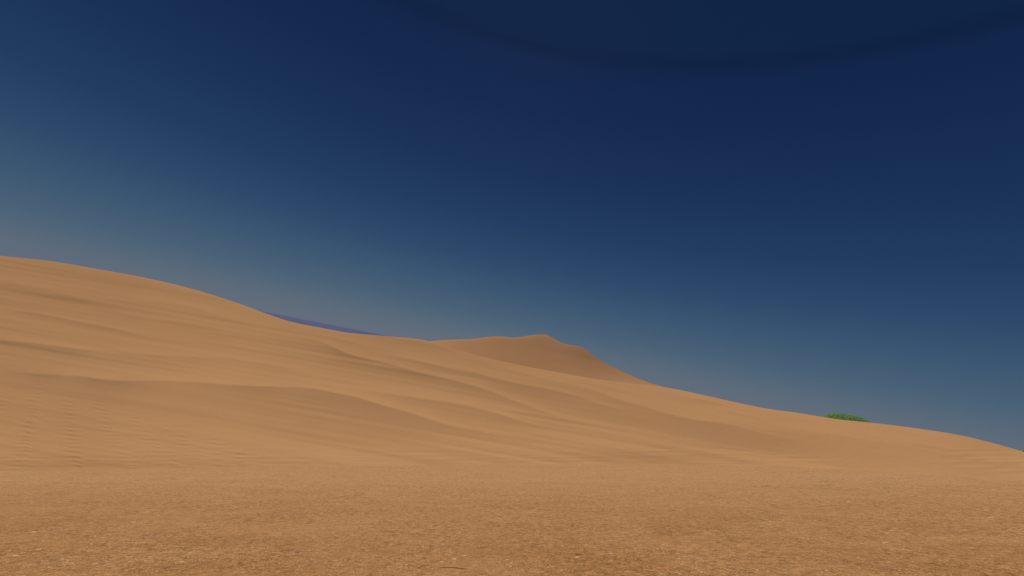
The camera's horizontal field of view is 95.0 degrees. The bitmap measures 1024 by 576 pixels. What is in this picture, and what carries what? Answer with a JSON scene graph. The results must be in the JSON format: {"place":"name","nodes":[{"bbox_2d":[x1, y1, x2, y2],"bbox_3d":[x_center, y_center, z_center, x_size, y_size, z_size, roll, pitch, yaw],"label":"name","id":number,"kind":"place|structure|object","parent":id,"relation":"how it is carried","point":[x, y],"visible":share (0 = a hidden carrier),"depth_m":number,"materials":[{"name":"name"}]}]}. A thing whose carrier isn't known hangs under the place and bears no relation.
{"place":"outdoors","nodes":[
{"label":"outdoors","id":0,"kind":"place"},
{"bbox_2d":[260,311,384,335],"bbox_3d":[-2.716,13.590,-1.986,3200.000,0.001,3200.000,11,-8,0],"label":"mountain","id":1,"kind":"structure","parent":0,"point":[316,324],"depth_m":1019.99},
{"bbox_2d":[0,256,1023,480],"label":"sand dune","id":2,"kind":"structure","parent":0,"point":[102,369],"depth_m":71.29,"materials":[{"name":"brown sand"}]},
{"bbox_2d":[821,413,871,422],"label":"tree","id":3,"kind":"object","parent":2,"relation":"on","point":[848,417],"visible":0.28,"depth_m":148.96,"materials":[{"name":"green plant"}]},
{"bbox_2d":[0,464,1023,575],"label":"sand ground","id":4,"kind":"structure","parent":0,"point":[328,529],"depth_m":10.52,"materials":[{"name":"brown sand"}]},
{"bbox_2d":[0,476,1022,575],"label":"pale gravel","id":5,"kind":"structure","parent":4,"relation":"on","point":[479,546],"depth_m":8.02,"materials":[{"name":"brown gravel"}]},
{"bbox_2d":[24,485,1022,574],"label":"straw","id":6,"kind":"object","parent":4,"relation":"on","point":[535,570],"visible":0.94,"depth_m":7.70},
{"bbox_2d":[0,0,1023,450],"label":"sky","id":7,"kind":"structure","parent":0,"point":[810,207],"materials":[{"name":"blue"}]},
{"bbox_2d":[429,334,661,386],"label":"dune","id":8,"kind":"structure","parent":0,"point":[544,352],"depth_m":460.44,"materials":[{"name":"brown sand"}]}
]}

